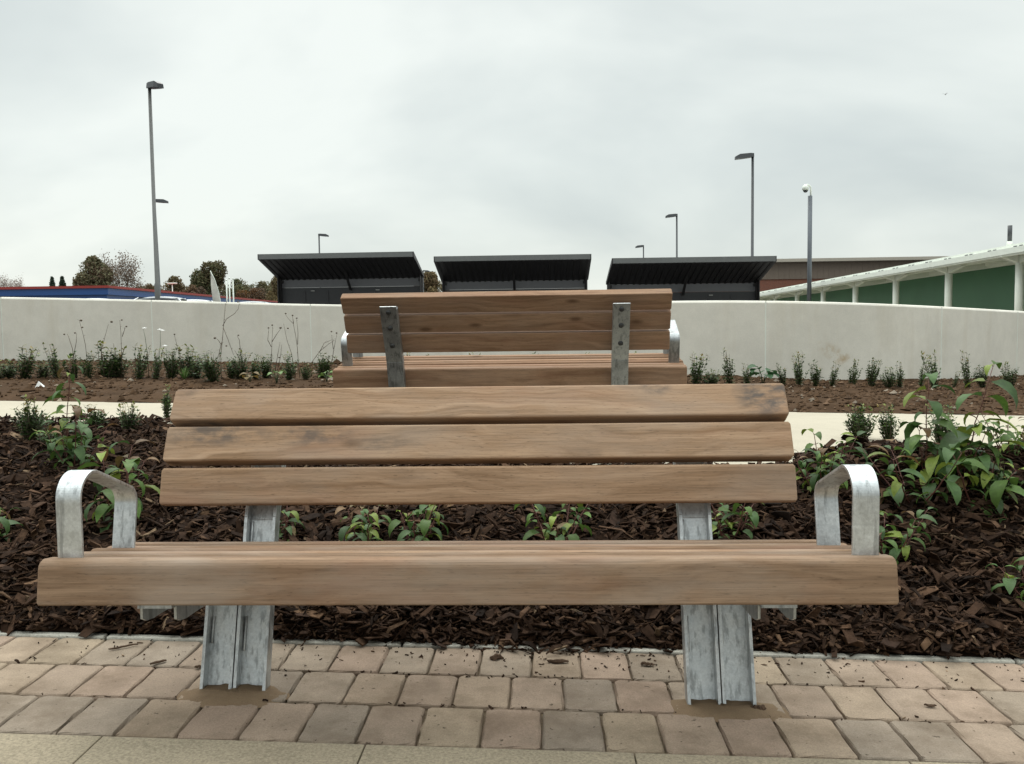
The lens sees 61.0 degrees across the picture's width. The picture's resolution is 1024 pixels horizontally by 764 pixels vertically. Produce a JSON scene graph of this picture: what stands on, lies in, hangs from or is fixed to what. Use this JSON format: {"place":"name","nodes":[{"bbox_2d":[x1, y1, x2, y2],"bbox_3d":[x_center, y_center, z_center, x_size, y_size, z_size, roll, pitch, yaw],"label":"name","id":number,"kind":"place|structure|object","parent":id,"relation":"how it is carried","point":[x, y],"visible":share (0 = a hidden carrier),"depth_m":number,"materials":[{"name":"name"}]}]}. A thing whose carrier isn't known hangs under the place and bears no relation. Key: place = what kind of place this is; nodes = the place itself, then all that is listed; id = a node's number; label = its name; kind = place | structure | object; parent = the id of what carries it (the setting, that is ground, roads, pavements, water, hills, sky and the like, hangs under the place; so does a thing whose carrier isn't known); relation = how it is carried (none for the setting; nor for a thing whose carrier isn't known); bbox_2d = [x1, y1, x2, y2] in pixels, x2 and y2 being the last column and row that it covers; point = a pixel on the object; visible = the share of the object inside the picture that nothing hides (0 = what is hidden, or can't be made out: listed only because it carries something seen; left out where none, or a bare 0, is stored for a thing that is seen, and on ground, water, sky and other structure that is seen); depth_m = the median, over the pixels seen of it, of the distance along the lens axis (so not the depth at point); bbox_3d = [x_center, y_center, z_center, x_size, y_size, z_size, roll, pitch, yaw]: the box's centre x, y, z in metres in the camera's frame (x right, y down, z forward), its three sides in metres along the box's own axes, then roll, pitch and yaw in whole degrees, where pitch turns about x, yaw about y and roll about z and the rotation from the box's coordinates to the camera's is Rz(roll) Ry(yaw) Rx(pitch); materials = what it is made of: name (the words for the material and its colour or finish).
{"place":"outdoors","nodes":[
{"label":"outdoors","id":0,"kind":"place"},
{"bbox_2d":[0,733,974,763],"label":"footpath slabs","id":1,"kind":"structure","parent":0,"point":[40,749],"depth_m":1.96,"materials":[{"name":"beige concrete"}]},
{"bbox_2d":[0,636,1023,763],"bbox_3d":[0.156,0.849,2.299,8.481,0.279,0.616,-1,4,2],"label":"paving","id":2,"kind":"structure","parent":0,"point":[142,701],"depth_m":2.24,"materials":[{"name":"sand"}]},
{"bbox_2d":[176,683,289,707],"bbox_3d":[-0.733,0.813,2.269,0.307,0.019,0.167,-1,4,2],"label":"mortar patch","id":3,"kind":"object","parent":2,"relation":"on","point":[224,695],"visible":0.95,"depth_m":2.25,"materials":[{"name":"beige concrete"}]},
{"bbox_2d":[37,383,898,704],"bbox_3d":[-0.102,0.547,2.237,1.900,1.042,0.652,-1,4,2],"label":"park bench","id":4,"kind":"object","parent":2,"relation":"on","point":[721,593],"visible":1,"depth_m":2.31,"materials":[{"name":"wood"}]},
{"bbox_2d":[671,699,791,722],"bbox_3d":[0.550,0.835,2.217,0.316,0.020,0.144,-1,4,2],"label":"mortar patch","id":5,"kind":"object","parent":2,"relation":"on","point":[741,710],"visible":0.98,"depth_m":2.20,"materials":[{"name":"brown concrete"}]},
{"bbox_2d":[0,360,1023,414],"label":"soil border","id":6,"kind":"object","parent":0,"point":[147,386],"visible":0.22,"depth_m":7.59,"materials":[{"name":"brown soil"}]},
{"bbox_2d":[0,359,20,378],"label":"box shrub","id":7,"kind":"object","parent":6,"relation":"on","point":[7,373],"visible":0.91,"depth_m":8.16,"materials":[{"name":"green plant"}]},
{"bbox_2d":[5,345,40,378],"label":"box shrub","id":8,"kind":"object","parent":6,"relation":"on","point":[25,372],"visible":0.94,"depth_m":8.19,"materials":[{"name":"green plant"}]},
{"bbox_2d":[29,360,53,377],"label":"box shrub","id":9,"kind":"object","parent":6,"relation":"on","point":[44,370],"visible":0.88,"depth_m":8.21,"materials":[{"name":"green plant"}]},
{"bbox_2d":[42,342,61,377],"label":"box shrub","id":10,"kind":"object","parent":6,"relation":"on","point":[54,361],"visible":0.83,"depth_m":8.17,"materials":[{"name":"green plant"}]},
{"bbox_2d":[62,351,78,377],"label":"box shrub","id":11,"kind":"object","parent":6,"relation":"on","point":[71,369],"visible":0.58,"depth_m":8.16,"materials":[{"name":"green plant"}]},
{"bbox_2d":[78,350,97,378],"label":"box shrub","id":12,"kind":"object","parent":6,"relation":"on","point":[88,371],"visible":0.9,"depth_m":8.12,"materials":[{"name":"green plant"}]},
{"bbox_2d":[94,340,127,377],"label":"box shrub","id":13,"kind":"object","parent":6,"relation":"on","point":[105,372],"visible":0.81,"depth_m":8.23,"materials":[{"name":"green plant"}]},
{"bbox_2d":[102,350,131,377],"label":"box shrub","id":14,"kind":"object","parent":6,"relation":"on","point":[118,372],"visible":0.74,"depth_m":8.32,"materials":[{"name":"green plant"}]},
{"bbox_2d":[129,345,151,378],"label":"box shrub","id":15,"kind":"object","parent":6,"relation":"on","point":[139,367],"visible":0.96,"depth_m":8.24,"materials":[{"name":"green plant"}]},
{"bbox_2d":[150,347,163,378],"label":"box shrub","id":16,"kind":"object","parent":6,"relation":"on","point":[156,369],"visible":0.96,"depth_m":8.23,"materials":[{"name":"green plant"}]},
{"bbox_2d":[160,348,183,378],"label":"box shrub","id":17,"kind":"object","parent":6,"relation":"on","point":[171,371],"visible":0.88,"depth_m":8.30,"materials":[{"name":"green plant"}]},
{"bbox_2d":[175,344,202,377],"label":"box shrub","id":18,"kind":"object","parent":6,"relation":"on","point":[188,363],"visible":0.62,"depth_m":8.37,"materials":[{"name":"green plant"}]},
{"bbox_2d":[188,352,205,378],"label":"box shrub","id":19,"kind":"object","parent":6,"relation":"on","point":[194,369],"visible":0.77,"depth_m":8.30,"materials":[{"name":"green plant"}]},
{"bbox_2d":[193,350,224,381],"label":"box shrub","id":20,"kind":"object","parent":6,"relation":"on","point":[209,368],"visible":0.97,"depth_m":8.02,"materials":[{"name":"green plant"}]},
{"bbox_2d":[222,356,240,378],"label":"box shrub","id":21,"kind":"object","parent":6,"relation":"on","point":[230,373],"visible":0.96,"depth_m":8.22,"materials":[{"name":"green plant"}]},
{"bbox_2d":[224,350,252,378],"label":"box shrub","id":22,"kind":"object","parent":6,"relation":"on","point":[242,369],"visible":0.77,"depth_m":8.31,"materials":[{"name":"green plant"}]},
{"bbox_2d":[248,353,265,378],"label":"box shrub","id":23,"kind":"object","parent":6,"relation":"on","point":[256,367],"visible":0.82,"depth_m":8.33,"materials":[{"name":"green plant"}]},
{"bbox_2d":[258,354,276,377],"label":"box shrub","id":24,"kind":"object","parent":6,"relation":"on","point":[266,368],"visible":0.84,"depth_m":8.49,"materials":[{"name":"green plant"}]},
{"bbox_2d":[279,351,299,379],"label":"box shrub","id":25,"kind":"object","parent":6,"relation":"on","point":[290,374],"visible":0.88,"depth_m":8.31,"materials":[{"name":"green plant"}]},
{"bbox_2d":[299,361,314,379],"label":"box shrub","id":26,"kind":"object","parent":6,"relation":"on","point":[305,374],"visible":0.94,"depth_m":8.44,"materials":[{"name":"green plant"}]},
{"bbox_2d":[313,353,337,377],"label":"box shrub","id":27,"kind":"object","parent":6,"relation":"on","point":[324,366],"visible":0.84,"depth_m":8.68,"materials":[{"name":"green plant"}]},
{"bbox_2d":[0,358,1023,414],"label":"soil clods","id":28,"kind":"object","parent":6,"relation":"on","point":[790,383],"visible":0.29,"depth_m":7.86,"materials":[{"name":"soil"}]},
{"bbox_2d":[689,352,709,383],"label":"box shrub","id":29,"kind":"object","parent":6,"relation":"on","point":[694,375],"visible":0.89,"depth_m":8.20,"materials":[{"name":"green plant"}]},
{"bbox_2d":[702,368,720,383],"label":"box shrub","id":30,"kind":"object","parent":6,"relation":"on","point":[711,379],"visible":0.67,"depth_m":8.19,"materials":[{"name":"green plant"}]},
{"bbox_2d":[720,349,735,383],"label":"box shrub","id":31,"kind":"object","parent":6,"relation":"on","point":[727,377],"visible":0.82,"depth_m":8.32,"materials":[{"name":"green plant"}]},
{"bbox_2d":[747,364,778,383],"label":"leafy weed","id":32,"kind":"object","parent":6,"relation":"on","point":[770,374],"visible":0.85,"depth_m":8.49,"materials":[{"name":"green plant"}]},
{"bbox_2d":[792,351,809,385],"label":"box shrub","id":33,"kind":"object","parent":6,"relation":"on","point":[798,376],"visible":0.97,"depth_m":8.42,"materials":[{"name":"green plant"}]},
{"bbox_2d":[808,359,823,385],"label":"box shrub","id":34,"kind":"object","parent":6,"relation":"on","point":[814,377],"visible":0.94,"depth_m":8.47,"materials":[{"name":"green plant"}]},
{"bbox_2d":[829,361,840,385],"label":"box shrub","id":35,"kind":"object","parent":6,"relation":"on","point":[833,375],"visible":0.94,"depth_m":8.47,"materials":[{"name":"green plant"}]},
{"bbox_2d":[847,359,862,384],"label":"box shrub","id":36,"kind":"object","parent":6,"relation":"on","point":[853,376],"visible":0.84,"depth_m":8.46,"materials":[{"name":"green plant"}]},
{"bbox_2d":[865,357,881,385],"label":"box shrub","id":37,"kind":"object","parent":6,"relation":"on","point":[871,380],"visible":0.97,"depth_m":8.48,"materials":[{"name":"green plant"}]},
{"bbox_2d":[878,367,898,387],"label":"box shrub","id":38,"kind":"object","parent":6,"relation":"on","point":[889,380],"visible":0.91,"depth_m":8.44,"materials":[{"name":"green plant"}]},
{"bbox_2d":[895,361,904,386],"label":"box shrub","id":39,"kind":"object","parent":6,"relation":"on","point":[899,382],"visible":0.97,"depth_m":8.48,"materials":[{"name":"green plant"}]},
{"bbox_2d":[921,349,940,388],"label":"box shrub","id":40,"kind":"object","parent":6,"relation":"on","point":[931,365],"visible":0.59,"depth_m":8.29,"materials":[{"name":"green plant"}]},
{"bbox_2d":[960,350,973,387],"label":"box shrub","id":41,"kind":"object","parent":6,"relation":"on","point":[966,377],"visible":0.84,"depth_m":8.56,"materials":[{"name":"green plant"}]},
{"bbox_2d":[974,365,987,387],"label":"box shrub","id":42,"kind":"object","parent":6,"relation":"on","point":[982,384],"visible":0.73,"depth_m":8.54,"materials":[{"name":"green plant"}]},
{"bbox_2d":[999,361,1018,385],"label":"box shrub","id":43,"kind":"object","parent":6,"relation":"on","point":[1008,377],"visible":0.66,"depth_m":8.72,"materials":[{"name":"green plant"}]},
{"bbox_2d":[0,401,1023,464],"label":"path","id":44,"kind":"structure","parent":0,"point":[829,426],"depth_m":5.96,"materials":[{"name":"beige concrete"}]},
{"bbox_2d":[332,289,686,387],"bbox_3d":[-0.016,0.036,4.746,1.900,1.042,0.652,-1,4,3],"label":"park bench","id":45,"kind":"object","parent":44,"relation":"on","point":[619,323],"visible":0.77,"depth_m":4.57,"materials":[{"name":"wood"}]},
{"bbox_2d":[0,0,1023,295],"label":"sky","id":46,"kind":"structure","parent":0,"point":[427,128],"materials":[{"name":"grey"}]},
{"bbox_2d":[0,402,1023,723],"bbox_3d":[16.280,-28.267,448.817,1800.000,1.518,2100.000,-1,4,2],"label":"ground","id":47,"kind":"structure","parent":0,"point":[179,634],"depth_m":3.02,"materials":[{"name":"brown wood"}]},
{"bbox_2d":[0,507,22,541],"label":"leafy shrub","id":48,"kind":"object","parent":47,"relation":"on","point":[5,522],"visible":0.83,"depth_m":3.25,"materials":[{"name":"green plant"}]},
{"bbox_2d":[11,394,51,440],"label":"box shrub","id":49,"kind":"object","parent":47,"relation":"on","point":[29,424],"visible":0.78,"depth_m":4.76,"materials":[{"name":"green plant"}]},
{"bbox_2d":[33,425,61,447],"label":"box shrub","id":50,"kind":"object","parent":47,"relation":"on","point":[43,434],"visible":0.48,"depth_m":4.64,"materials":[{"name":"green plant"}]},
{"bbox_2d":[40,353,85,462],"bbox_3d":[-2.210,0.155,4.323,0.239,0.595,0.217,1,4,19],"label":"leafy shrub","id":51,"kind":"object","parent":47,"relation":"on","point":[57,394],"visible":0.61,"depth_m":4.33,"materials":[{"name":"green plant"}]},
{"bbox_2d":[29,405,117,470],"bbox_3d":[-2.091,0.293,4.210,0.346,0.384,0.336,-1,4,2],"label":"leafy shrub","id":52,"kind":"object","parent":47,"relation":"on","point":[75,451],"visible":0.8,"depth_m":4.14,"materials":[{"name":"green plant"}]},
{"bbox_2d":[72,255,114,285],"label":"leafy tree","id":53,"kind":"object","parent":47,"relation":"on","point":[96,271],"visible":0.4,"depth_m":117.31,"materials":[{"name":"green plant"}]},
{"bbox_2d":[82,404,108,425],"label":"box shrub","id":54,"kind":"object","parent":47,"relation":"on","point":[98,416],"visible":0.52,"depth_m":5.20,"materials":[{"name":"green plant"}]},
{"bbox_2d":[77,439,159,532],"bbox_3d":[-1.553,0.417,3.423,0.336,0.358,0.359,-1,4,2],"label":"leafy shrub","id":55,"kind":"object","parent":47,"relation":"on","point":[107,507],"visible":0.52,"depth_m":3.37,"materials":[{"name":"green plant"}]},
{"bbox_2d":[99,250,145,287],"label":"bare tree","id":56,"kind":"object","parent":47,"relation":"on","point":[127,277],"visible":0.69,"depth_m":123.64,"materials":[{"name":"grey plant"}]},
{"bbox_2d":[115,400,143,432],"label":"box shrub","id":57,"kind":"object","parent":47,"relation":"on","point":[127,421],"visible":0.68,"depth_m":5.08,"materials":[{"name":"green plant"}]},
{"bbox_2d":[0,285,277,302],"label":"shop building","id":58,"kind":"structure","parent":47,"relation":"on","point":[108,292],"depth_m":59.89,"materials":[{"name":"blue metal"}]},
{"bbox_2d":[146,81,163,299],"bbox_3d":[-10.101,-4.898,24.850,0.688,7.259,0.272,2,5,40],"label":"street lamp","id":59,"kind":"object","parent":47,"relation":"on","point":[150,85],"visible":0.79,"depth_m":24.94,"materials":[{"name":"grey metal"}]},
{"bbox_2d":[134,296,187,300],"bbox_3d":[-16.008,-3.047,38.480,4.180,1.475,1.744,-1,4,-6],"label":"parked car","id":60,"kind":"object","parent":47,"relation":"on","point":[167,298],"visible":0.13,"depth_m":37.93,"materials":[{"name":"silver metal"}]},
{"bbox_2d":[156,199,168,295],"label":"street lamp","id":61,"kind":"object","parent":47,"relation":"on","point":[161,201],"visible":0.23,"depth_m":47.11,"materials":[{"name":"grey metal"}]},
{"bbox_2d":[159,384,171,417],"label":"box shrub","id":62,"kind":"object","parent":47,"relation":"on","point":[166,403],"visible":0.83,"depth_m":5.58,"materials":[{"name":"green plant"}]},
{"bbox_2d":[153,275,187,291],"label":"leafy tree","id":63,"kind":"object","parent":47,"relation":"on","point":[178,287],"visible":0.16,"depth_m":134.91,"materials":[{"name":"green plant"}]},
{"bbox_2d":[180,284,205,293],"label":"leafy tree","id":64,"kind":"object","parent":47,"relation":"on","point":[193,289],"visible":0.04,"depth_m":125.70,"materials":[{"name":"brown plant"}]},
{"bbox_2d":[187,260,227,294],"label":"leafy tree","id":65,"kind":"object","parent":47,"relation":"on","point":[217,269],"visible":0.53,"depth_m":131.55,"materials":[{"name":"green plant"}]},
{"bbox_2d":[210,271,220,301],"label":"feather banner","id":66,"kind":"object","parent":47,"relation":"on","point":[215,293],"visible":0.56,"depth_m":49.94,"materials":[{"name":"white fabric"}]},
{"bbox_2d":[224,278,250,296],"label":"leafy tree","id":67,"kind":"object","parent":47,"relation":"on","point":[239,284],"visible":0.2,"depth_m":149.12,"materials":[{"name":"green plant"}]},
{"bbox_2d":[236,287,265,299],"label":"leafy tree","id":68,"kind":"object","parent":47,"relation":"on","point":[255,293],"visible":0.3,"depth_m":138.72,"materials":[{"name":"brown plant"}]},
{"bbox_2d":[248,281,271,297],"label":"leafy tree","id":69,"kind":"object","parent":47,"relation":"on","point":[262,284],"visible":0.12,"depth_m":154.54,"materials":[{"name":"green plant"}]},
{"bbox_2d":[265,276,277,300],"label":"leafy tree","id":70,"kind":"object","parent":47,"relation":"on","point":[273,294],"visible":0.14,"depth_m":135.06,"materials":[{"name":"green plant"}]},
{"bbox_2d":[279,505,304,540],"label":"leafy shrub","id":71,"kind":"object","parent":47,"relation":"on","point":[290,529],"visible":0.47,"depth_m":3.16,"materials":[{"name":"green plant"}]},
{"bbox_2d":[257,251,423,304],"bbox_3d":[-4.827,-2.454,24.997,4.380,2.360,1.822,-1,4,3],"label":"canopy shelter","id":72,"kind":"object","parent":47,"relation":"on","point":[300,277],"visible":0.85,"depth_m":25.40,"materials":[{"name":"black metal"}]},
{"bbox_2d":[335,505,390,540],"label":"leafy shrub","id":73,"kind":"object","parent":47,"relation":"on","point":[366,528],"visible":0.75,"depth_m":3.06,"materials":[{"name":"green plant"}]},
{"bbox_2d":[388,504,449,540],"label":"leafy shrub","id":74,"kind":"object","parent":47,"relation":"on","point":[423,524],"visible":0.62,"depth_m":3.10,"materials":[{"name":"green plant"}]},
{"bbox_2d":[424,271,441,291],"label":"leafy tree","id":75,"kind":"object","parent":47,"relation":"on","point":[431,281],"visible":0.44,"depth_m":114.43,"materials":[{"name":"green plant"}]},
{"bbox_2d":[0,297,1023,379],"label":"garden wall","id":76,"kind":"structure","parent":47,"relation":"on","point":[771,334],"depth_m":10.59,"materials":[{"name":"white paint"}]},
{"bbox_2d":[0,631,1023,665],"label":"edging kerb","id":77,"kind":"structure","parent":47,"relation":"on","point":[674,653],"depth_m":2.62,"materials":[{"name":"concrete"}]},
{"bbox_2d":[434,254,590,291],"bbox_3d":[0.054,-2.400,25.069,4.380,2.360,1.822,-1,4,2],"label":"canopy shelter","id":78,"kind":"object","parent":47,"relation":"on","point":[519,272],"visible":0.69,"depth_m":25.13,"materials":[{"name":"black metal"}]},
{"bbox_2d":[514,504,603,540],"bbox_3d":[0.170,0.522,3.105,0.323,0.308,0.336,-1,4,2],"label":"leafy shrub","id":79,"kind":"object","parent":47,"relation":"on","point":[564,526],"visible":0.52,"depth_m":3.06,"materials":[{"name":"green plant"}]},
{"bbox_2d":[606,256,776,300],"bbox_3d":[4.885,-2.211,24.119,4.380,2.360,1.822,-1,4,1],"label":"canopy shelter","id":80,"kind":"object","parent":47,"relation":"on","point":[739,278],"visible":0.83,"depth_m":24.25,"materials":[{"name":"black metal"}]},
{"bbox_2d":[710,503,762,539],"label":"leafy shrub","id":81,"kind":"object","parent":47,"relation":"on","point":[753,516],"visible":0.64,"depth_m":3.10,"materials":[{"name":"green plant"}]},
{"bbox_2d":[693,256,947,291],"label":"brown building","id":82,"kind":"structure","parent":47,"relation":"on","point":[781,273],"depth_m":78.41,"materials":[{"name":"red brick"}]},
{"bbox_2d":[795,428,867,491],"bbox_3d":[1.288,0.364,3.527,0.300,0.324,0.261,2,5,40],"label":"leafy shrub","id":83,"kind":"object","parent":47,"relation":"on","point":[818,475],"visible":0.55,"depth_m":3.52,"materials":[{"name":"green plant"}]},
{"bbox_2d":[843,403,879,438],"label":"box shrub","id":84,"kind":"object","parent":47,"relation":"on","point":[857,424],"visible":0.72,"depth_m":5.00,"materials":[{"name":"green plant"}]},
{"bbox_2d":[876,403,900,438],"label":"box shrub","id":85,"kind":"object","parent":47,"relation":"on","point":[886,428],"visible":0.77,"depth_m":5.00,"materials":[{"name":"green plant"}]},
{"bbox_2d":[879,507,937,565],"bbox_3d":[1.332,0.558,3.017,0.262,0.238,0.232,1,4,26],"label":"leafy shrub","id":86,"kind":"object","parent":47,"relation":"on","point":[895,552],"visible":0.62,"depth_m":3.01,"materials":[{"name":"green plant"}]},
{"bbox_2d":[847,440,973,515],"bbox_3d":[1.530,0.386,3.354,0.422,0.316,0.371,0,4,16],"label":"leafy shrub","id":87,"kind":"object","parent":47,"relation":"on","point":[896,491],"visible":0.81,"depth_m":3.29,"materials":[{"name":"green plant"}]},
{"bbox_2d":[898,372,957,487],"bbox_3d":[1.652,0.195,3.451,0.215,0.475,0.246,1,4,26],"label":"leafy shrub","id":88,"kind":"object","parent":47,"relation":"on","point":[911,443],"visible":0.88,"depth_m":3.44,"materials":[{"name":"green plant"}]},
{"bbox_2d":[925,404,959,442],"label":"box shrub","id":89,"kind":"object","parent":47,"relation":"on","point":[937,427],"visible":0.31,"depth_m":4.75,"materials":[{"name":"green plant"}]},
{"bbox_2d":[935,434,1023,521],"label":"leafy shrub","id":90,"kind":"object","parent":47,"relation":"on","point":[995,491],"visible":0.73,"depth_m":3.28,"materials":[{"name":"green plant"}]},
{"bbox_2d":[936,360,1023,500],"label":"leafy shrub","id":91,"kind":"object","parent":47,"relation":"on","point":[964,433],"visible":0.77,"depth_m":3.39,"materials":[{"name":"green plant"}]},
{"bbox_2d":[974,460,1023,500],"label":"box shrub","id":92,"kind":"object","parent":47,"relation":"on","point":[1000,475],"visible":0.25,"depth_m":3.34,"materials":[{"name":"green plant"}]},
{"bbox_2d":[975,413,1023,460],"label":"leafy shrub","id":93,"kind":"object","parent":47,"relation":"on","point":[1006,445],"visible":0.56,"depth_m":3.67,"materials":[{"name":"green plant"}]},
{"bbox_2d":[985,556,1023,609],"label":"leafy shrub","id":94,"kind":"object","parent":47,"relation":"on","point":[1009,583],"visible":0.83,"depth_m":2.80,"materials":[{"name":"green plant"}]},
{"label":"walkway paving","id":95,"kind":"structure","parent":47,"relation":"on","visible":0},
{"bbox_2d":[665,214,677,256],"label":"street lamp","id":96,"kind":"object","parent":95,"relation":"on","point":[671,215],"visible":0.4,"depth_m":56.01,"materials":[{"name":"grey metal"}]},
{"bbox_2d":[735,153,753,255],"bbox_3d":[9.709,-5.667,36.246,0.805,7.637,0.320,-1,4,2],"label":"street lamp","id":97,"kind":"object","parent":95,"relation":"on","point":[744,156],"visible":0.5,"depth_m":36.05,"materials":[{"name":"grey metal"}]},
{"bbox_2d":[802,184,811,300],"bbox_3d":[10.230,-4.188,30.147,0.345,5.306,0.220,-1,4,2],"label":"camera pole","id":98,"kind":"object","parent":95,"relation":"on","point":[805,188],"visible":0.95,"depth_m":30.05,"materials":[{"name":"grey metal"}]},
{"bbox_2d":[760,242,1023,310],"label":"covered walkway","id":99,"kind":"structure","parent":95,"relation":"on","point":[992,278],"depth_m":23.59,"materials":[{"name":"white paint"}]},
{"bbox_2d":[1007,225,1012,244],"bbox_3d":[11.745,-3.441,20.492,0.120,0.500,0.120,-1,4,2],"label":"vent pipe","id":100,"kind":"object","parent":99,"relation":"on","point":[1009,237],"visible":0.83,"depth_m":20.45,"materials":[{"name":"grey metal"}]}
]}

